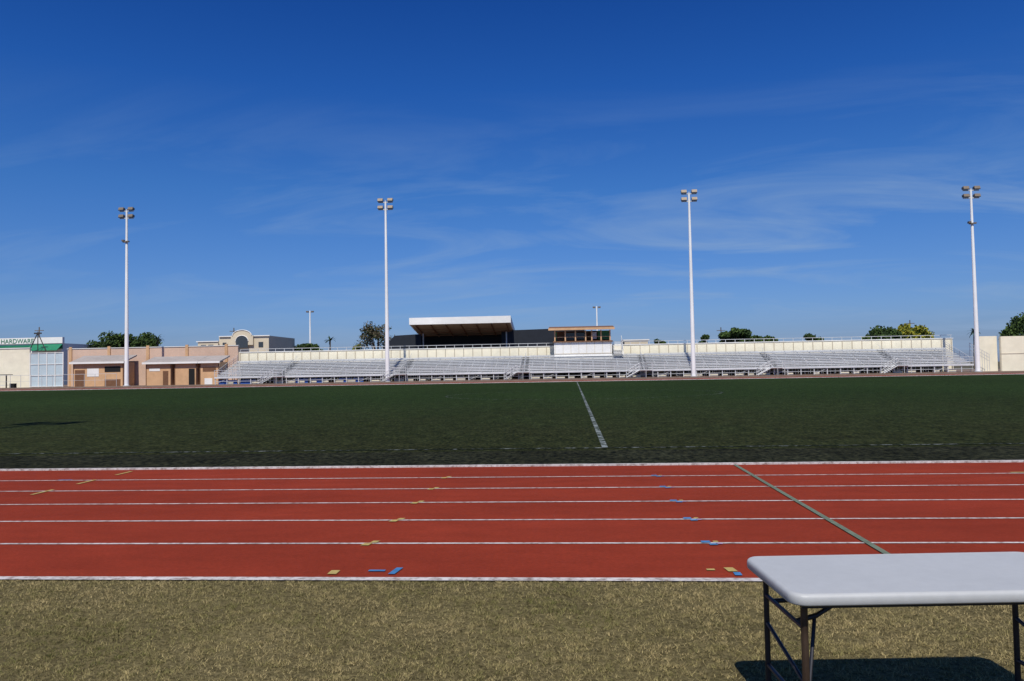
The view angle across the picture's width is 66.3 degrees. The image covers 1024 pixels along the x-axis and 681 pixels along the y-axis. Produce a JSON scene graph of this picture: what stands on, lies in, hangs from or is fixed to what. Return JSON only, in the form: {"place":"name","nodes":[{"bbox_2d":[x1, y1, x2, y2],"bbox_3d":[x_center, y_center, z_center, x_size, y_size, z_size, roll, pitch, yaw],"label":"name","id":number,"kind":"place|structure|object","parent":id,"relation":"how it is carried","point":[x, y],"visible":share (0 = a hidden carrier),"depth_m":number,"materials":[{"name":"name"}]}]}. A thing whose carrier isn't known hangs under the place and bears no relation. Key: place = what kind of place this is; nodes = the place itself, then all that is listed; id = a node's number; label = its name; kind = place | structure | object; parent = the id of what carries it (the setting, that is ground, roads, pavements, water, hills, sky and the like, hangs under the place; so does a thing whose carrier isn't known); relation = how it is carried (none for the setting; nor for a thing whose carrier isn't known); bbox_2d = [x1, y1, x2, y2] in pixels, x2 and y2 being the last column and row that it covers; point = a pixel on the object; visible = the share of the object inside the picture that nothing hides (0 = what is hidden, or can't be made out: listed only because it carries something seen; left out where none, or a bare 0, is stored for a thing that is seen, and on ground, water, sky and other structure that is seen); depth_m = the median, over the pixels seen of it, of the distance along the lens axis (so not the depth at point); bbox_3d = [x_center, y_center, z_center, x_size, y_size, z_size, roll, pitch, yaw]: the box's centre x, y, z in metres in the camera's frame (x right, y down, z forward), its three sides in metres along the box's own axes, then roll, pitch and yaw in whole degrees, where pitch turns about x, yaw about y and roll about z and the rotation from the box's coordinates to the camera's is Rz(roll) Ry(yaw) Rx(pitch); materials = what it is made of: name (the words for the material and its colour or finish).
{"place":"outdoors","nodes":[
{"label":"outdoors","id":0,"kind":"place"},
{"bbox_2d":[118,207,134,385],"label":"floodlight tower","id":1,"kind":"structure","parent":0,"point":[126,354],"depth_m":125.19,"materials":[{"name":"white metal"}]},
{"bbox_2d":[0,462,1023,577],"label":"running track","id":2,"kind":"structure","parent":0,"point":[110,516],"depth_m":9.25,"materials":[{"name":"rubber"}]},
{"bbox_2d":[30,465,890,574],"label":"lane marks","id":3,"kind":"object","parent":2,"relation":"on","point":[871,544],"visible":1,"depth_m":8.65,"materials":[{"name":"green paint"}]},
{"bbox_2d":[0,460,1023,470],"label":"track inner kerb","id":4,"kind":"structure","parent":2,"relation":"on","point":[609,464],"depth_m":14.23,"materials":[{"name":"white paint"}]},
{"bbox_2d":[0,373,1023,580],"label":"track line markings","id":5,"kind":"object","parent":2,"relation":"on","point":[387,578],"visible":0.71,"depth_m":7.93,"materials":[{"name":"white paint"}]},
{"bbox_2d":[0,374,1023,455],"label":"sports field","id":6,"kind":"structure","parent":0,"point":[937,411],"depth_m":29.59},
{"bbox_2d":[0,446,1023,468],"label":"sports field rubber strip","id":7,"kind":"object","parent":6,"relation":"on","point":[594,456],"visible":1,"depth_m":15.69,"materials":[{"name":"rubber"}]},
{"bbox_2d":[6,374,1023,453],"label":"field line markings","id":8,"kind":"object","parent":6,"relation":"on","point":[601,438],"visible":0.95,"depth_m":17.85,"materials":[{"name":"paint"}]},
{"bbox_2d":[0,578,1023,680],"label":"lawn","id":9,"kind":"structure","parent":0,"point":[260,627],"depth_m":5.21,"materials":[{"name":"green plant"}]},
{"bbox_2d":[747,552,1023,680],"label":"folding table","id":10,"kind":"object","parent":9,"relation":"on","point":[805,583],"visible":1,"depth_m":3.73,"materials":[{"name":"plastic"}]},
{"bbox_2d":[0,369,1023,389],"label":"concrete apron","id":11,"kind":"object","parent":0,"point":[965,371],"visible":0.25,"depth_m":119.49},
{"bbox_2d":[1,374,16,387],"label":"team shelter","id":12,"kind":"object","parent":11,"relation":"on","point":[12,385],"visible":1,"depth_m":128.33,"materials":[{"name":"metal"}]},
{"bbox_2d":[2,373,116,387],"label":"chain link fence","id":13,"kind":"object","parent":11,"relation":"on","point":[73,380],"visible":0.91,"depth_m":126.63,"materials":[{"name":"metal"}]},
{"bbox_2d":[69,355,136,386],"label":"storage shed","id":14,"kind":"structure","parent":11,"relation":"on","point":[94,369],"depth_m":128.43,"materials":[{"name":"white paint"}]},
{"bbox_2d":[142,356,181,385],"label":"storage shed","id":15,"kind":"structure","parent":11,"relation":"on","point":[159,370],"depth_m":127.63,"materials":[{"name":"white paint"}]},
{"bbox_2d":[171,356,206,384],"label":"storage shed","id":16,"kind":"structure","parent":11,"relation":"on","point":[186,370],"depth_m":127.19,"materials":[{"name":"white paint"}]},
{"bbox_2d":[197,355,229,384],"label":"storage shed","id":17,"kind":"structure","parent":11,"relation":"on","point":[209,365],"depth_m":127.00,"materials":[{"name":"white paint"}]},
{"bbox_2d":[219,378,363,383],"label":"blue tarp","id":18,"kind":"object","parent":11,"relation":"on","point":[319,380],"visible":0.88,"depth_m":123.76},
{"bbox_2d":[377,198,392,381],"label":"floodlight tower","id":19,"kind":"structure","parent":11,"relation":"on","point":[387,207],"depth_m":121.96,"materials":[{"name":"white metal"}]},
{"bbox_2d":[383,316,584,348],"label":"grandstand","id":20,"kind":"object","parent":11,"relation":"on","point":[492,331],"visible":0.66,"depth_m":141.42,"materials":[{"name":"black paint"}]},
{"bbox_2d":[228,369,955,383],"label":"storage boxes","id":21,"kind":"object","parent":11,"relation":"on","point":[538,377],"visible":0.82,"depth_m":120.55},
{"bbox_2d":[214,342,973,384],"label":"bleachers","id":22,"kind":"object","parent":11,"relation":"on","point":[329,364],"visible":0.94,"depth_m":123.40,"materials":[{"name":"metal"}]},
{"bbox_2d":[548,326,623,360],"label":"press booth","id":23,"kind":"object","parent":22,"relation":"on","point":[585,343],"visible":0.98,"depth_m":127.52,"materials":[{"name":"white paint"}]},
{"bbox_2d":[566,333,584,339],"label":"windows","id":24,"kind":"structure","parent":23,"relation":"in","point":[569,336],"depth_m":129.60,"materials":[{"name":"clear glass"}]},
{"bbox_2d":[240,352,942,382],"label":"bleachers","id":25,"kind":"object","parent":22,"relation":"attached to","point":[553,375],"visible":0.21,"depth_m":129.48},
{"bbox_2d":[969,343,989,371],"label":"handrail","id":26,"kind":"object","parent":11,"relation":"on","point":[981,356],"visible":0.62,"depth_m":117.40,"materials":[{"name":"metal"}]},
{"bbox_2d":[0,373,1023,390],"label":"running track","id":27,"kind":"structure","parent":0,"point":[526,381],"depth_m":115.33,"materials":[{"name":"rubber"}]},
{"bbox_2d":[11,374,1005,390],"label":"track inner kerb","id":28,"kind":"structure","parent":27,"relation":"on","point":[515,382],"depth_m":108.05,"materials":[{"name":"red rubber"}]},
{"bbox_2d":[0,0,1023,361],"label":"sky","id":29,"kind":"structure","parent":0,"point":[535,159],"materials":[{"name":"blue"}]},
{"bbox_2d":[241,339,953,370],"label":"stadium back wall","id":30,"kind":"structure","parent":0,"point":[769,346],"depth_m":129.83,"materials":[{"name":"beige concrete"}]},
{"bbox_2d":[240,339,951,363],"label":"posts","id":31,"kind":"object","parent":30,"relation":"attached to","point":[621,350],"visible":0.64,"depth_m":129.85,"materials":[{"name":"grey metal"}]},
{"bbox_2d":[239,338,952,352],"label":"cap","id":32,"kind":"object","parent":30,"relation":"on","point":[623,344],"visible":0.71,"depth_m":129.76,"materials":[{"name":"white paint"}]},
{"bbox_2d":[240,335,950,351],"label":"rail","id":33,"kind":"object","parent":32,"relation":"on","point":[616,341],"visible":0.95,"depth_m":130.02,"materials":[{"name":"metal"}]},
{"bbox_2d":[622,339,648,340],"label":"roof","id":34,"kind":"structure","parent":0,"point":[635,339],"depth_m":168.42,"materials":[{"name":"white paint"}]},
{"bbox_2d":[681,189,697,376],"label":"floodlight tower","id":35,"kind":"structure","parent":0,"point":[693,361],"depth_m":118.46,"materials":[{"name":"white metal"}]},
{"bbox_2d":[961,186,981,371],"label":"floodlight tower","id":36,"kind":"structure","parent":0,"point":[975,314],"depth_m":115.43,"materials":[{"name":"white metal"}]},
{"bbox_2d":[953,362,999,369],"bbox_3d":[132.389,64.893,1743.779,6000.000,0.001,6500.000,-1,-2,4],"label":"ground","id":37,"kind":"structure","parent":0,"point":[959,367],"depth_m":264.49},
{"bbox_2d":[0,348,30,387],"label":"wall","id":38,"kind":"structure","parent":37,"relation":"on","point":[15,361],"depth_m":131.62,"materials":[{"name":"beige paint"}]},
{"bbox_2d":[29,352,63,386],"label":"metal gate","id":39,"kind":"structure","parent":38,"relation":"attached to","point":[45,367],"depth_m":131.21,"materials":[{"name":"white metal"}]},
{"bbox_2d":[31,353,62,386],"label":"doors","id":40,"kind":"structure","parent":39,"relation":"in","point":[34,356],"depth_m":131.22,"materials":[{"name":"metal"}]},
{"bbox_2d":[0,337,92,384],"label":"hardware store","id":41,"kind":"structure","parent":37,"relation":"on","point":[54,344],"depth_m":168.22,"materials":[{"name":"white paint"}]},
{"bbox_2d":[30,332,45,350],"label":"antenna mast","id":42,"kind":"object","parent":41,"relation":"on","point":[37,333],"visible":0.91,"depth_m":165.07,"materials":[{"name":"grey metal"}]},
{"bbox_2d":[86,340,101,347],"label":"shade tree","id":43,"kind":"object","parent":37,"relation":"on","point":[96,344],"visible":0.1,"depth_m":177.40,"materials":[{"name":"green plant"}]},
{"bbox_2d":[98,330,162,347],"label":"shade tree","id":44,"kind":"object","parent":37,"relation":"on","point":[112,340],"visible":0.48,"depth_m":173.97,"materials":[{"name":"green plant"}]},
{"bbox_2d":[130,337,158,346],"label":"shade tree","id":45,"kind":"object","parent":37,"relation":"on","point":[150,342],"visible":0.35,"depth_m":173.78,"materials":[{"name":"green plant"}]},
{"bbox_2d":[71,361,222,386],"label":"salmon wall","id":46,"kind":"structure","parent":37,"relation":"on","point":[139,373],"depth_m":131.81,"materials":[{"name":"beige paint"}]},
{"bbox_2d":[68,346,238,385],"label":"wall","id":47,"kind":"structure","parent":37,"relation":"on","point":[233,352],"depth_m":135.45,"materials":[{"name":"beige paint"}]},
{"bbox_2d":[69,344,227,385],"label":"pilasters","id":48,"kind":"object","parent":47,"relation":"attached to","point":[147,351],"visible":0.4,"depth_m":135.59,"materials":[{"name":"paint"}]},
{"bbox_2d":[72,345,238,348],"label":"cap","id":49,"kind":"object","parent":47,"relation":"on","point":[150,347],"visible":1,"depth_m":135.66,"materials":[{"name":"white paint"}]},
{"bbox_2d":[152,335,164,346],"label":"palm tree","id":50,"kind":"object","parent":37,"relation":"on","point":[157,339],"visible":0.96,"depth_m":174.43,"materials":[{"name":"green plant"}]},
{"bbox_2d":[198,331,294,366],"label":"walls","id":51,"kind":"structure","parent":37,"relation":"on","point":[270,343],"depth_m":165.31,"materials":[{"name":"beige paint"}]},
{"bbox_2d":[201,336,262,347],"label":"windows","id":52,"kind":"structure","parent":51,"relation":"attached to","point":[241,341],"depth_m":164.81,"materials":[{"name":"black glass"}]},
{"bbox_2d":[196,330,269,341],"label":"cornice","id":53,"kind":"structure","parent":51,"relation":"attached to","point":[232,335],"depth_m":164.96,"materials":[{"name":"white paint"}]},
{"bbox_2d":[295,343,322,350],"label":"shade tree","id":54,"kind":"object","parent":37,"relation":"on","point":[307,347],"visible":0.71,"depth_m":180.81,"materials":[{"name":"green plant"}]},
{"bbox_2d":[306,311,313,342],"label":"light pole","id":55,"kind":"object","parent":37,"relation":"on","point":[309,312],"visible":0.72,"depth_m":204.74,"materials":[{"name":"white metal"}]},
{"bbox_2d":[324,336,335,349],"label":"palm tree","id":56,"kind":"object","parent":37,"relation":"on","point":[330,339],"visible":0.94,"depth_m":183.74,"materials":[{"name":"green plant"}]},
{"bbox_2d":[352,344,360,349],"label":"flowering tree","id":57,"kind":"object","parent":37,"relation":"on","point":[358,347],"visible":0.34,"depth_m":152.44,"materials":[{"name":"green plant"}]},
{"bbox_2d":[353,321,394,349],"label":"tree","id":58,"kind":"object","parent":37,"relation":"on","point":[371,333],"visible":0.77,"depth_m":171.25,"materials":[{"name":"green plant"}]},
{"bbox_2d":[593,306,600,330],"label":"light pole","id":59,"kind":"object","parent":37,"relation":"on","point":[597,316],"visible":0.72,"depth_m":199.14,"materials":[{"name":"white metal"}]},
{"bbox_2d":[622,340,647,343],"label":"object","id":60,"kind":"object","parent":37,"relation":"on","point":[642,342],"visible":0.21,"depth_m":168.51,"materials":[{"name":"white"}]},
{"bbox_2d":[654,338,665,343],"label":"shrub","id":61,"kind":"object","parent":37,"relation":"on","point":[657,341],"visible":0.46,"depth_m":168.33,"materials":[{"name":"green plant"}]},
{"bbox_2d":[698,334,709,342],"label":"shrub","id":62,"kind":"object","parent":37,"relation":"on","point":[704,337],"visible":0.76,"depth_m":166.84,"materials":[{"name":"green plant"}]},
{"bbox_2d":[718,327,762,341],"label":"shade tree","id":63,"kind":"object","parent":37,"relation":"on","point":[740,335],"visible":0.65,"depth_m":165.11,"materials":[{"name":"green plant"}]},
{"bbox_2d":[753,335,777,341],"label":"shade tree","id":64,"kind":"object","parent":37,"relation":"on","point":[764,340],"visible":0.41,"depth_m":167.87,"materials":[{"name":"green plant"}]},
{"bbox_2d":[803,333,823,340],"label":"shade tree","id":65,"kind":"object","parent":37,"relation":"on","point":[808,337],"visible":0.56,"depth_m":169.89,"materials":[{"name":"green plant"}]},
{"bbox_2d":[862,325,903,339],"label":"shade tree","id":66,"kind":"object","parent":37,"relation":"on","point":[889,333],"visible":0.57,"depth_m":163.12,"materials":[{"name":"green plant"}]},
{"bbox_2d":[896,323,934,338],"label":"yellow tree","id":67,"kind":"object","parent":37,"relation":"on","point":[906,330],"visible":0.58,"depth_m":163.63,"materials":[{"name":"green plant"}]},
{"bbox_2d":[968,328,974,368],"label":"palm tree","id":68,"kind":"object","parent":37,"relation":"on","point":[972,331],"visible":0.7,"depth_m":177.59,"materials":[{"name":"green plant"}]},
{"bbox_2d":[979,336,1023,370],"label":"wall","id":69,"kind":"structure","parent":37,"relation":"on","point":[1008,344],"depth_m":117.97,"materials":[{"name":"beige paint"}]},
{"bbox_2d":[1000,336,1023,367],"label":"band","id":70,"kind":"object","parent":69,"relation":"attached to","point":[1006,353],"visible":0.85,"depth_m":117.88,"materials":[{"name":"beige paint"}]},
{"bbox_2d":[998,312,1023,339],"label":"shade tree","id":71,"kind":"object","parent":37,"relation":"on","point":[1016,327],"visible":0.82,"depth_m":163.12,"materials":[{"name":"green plant"}]}
]}

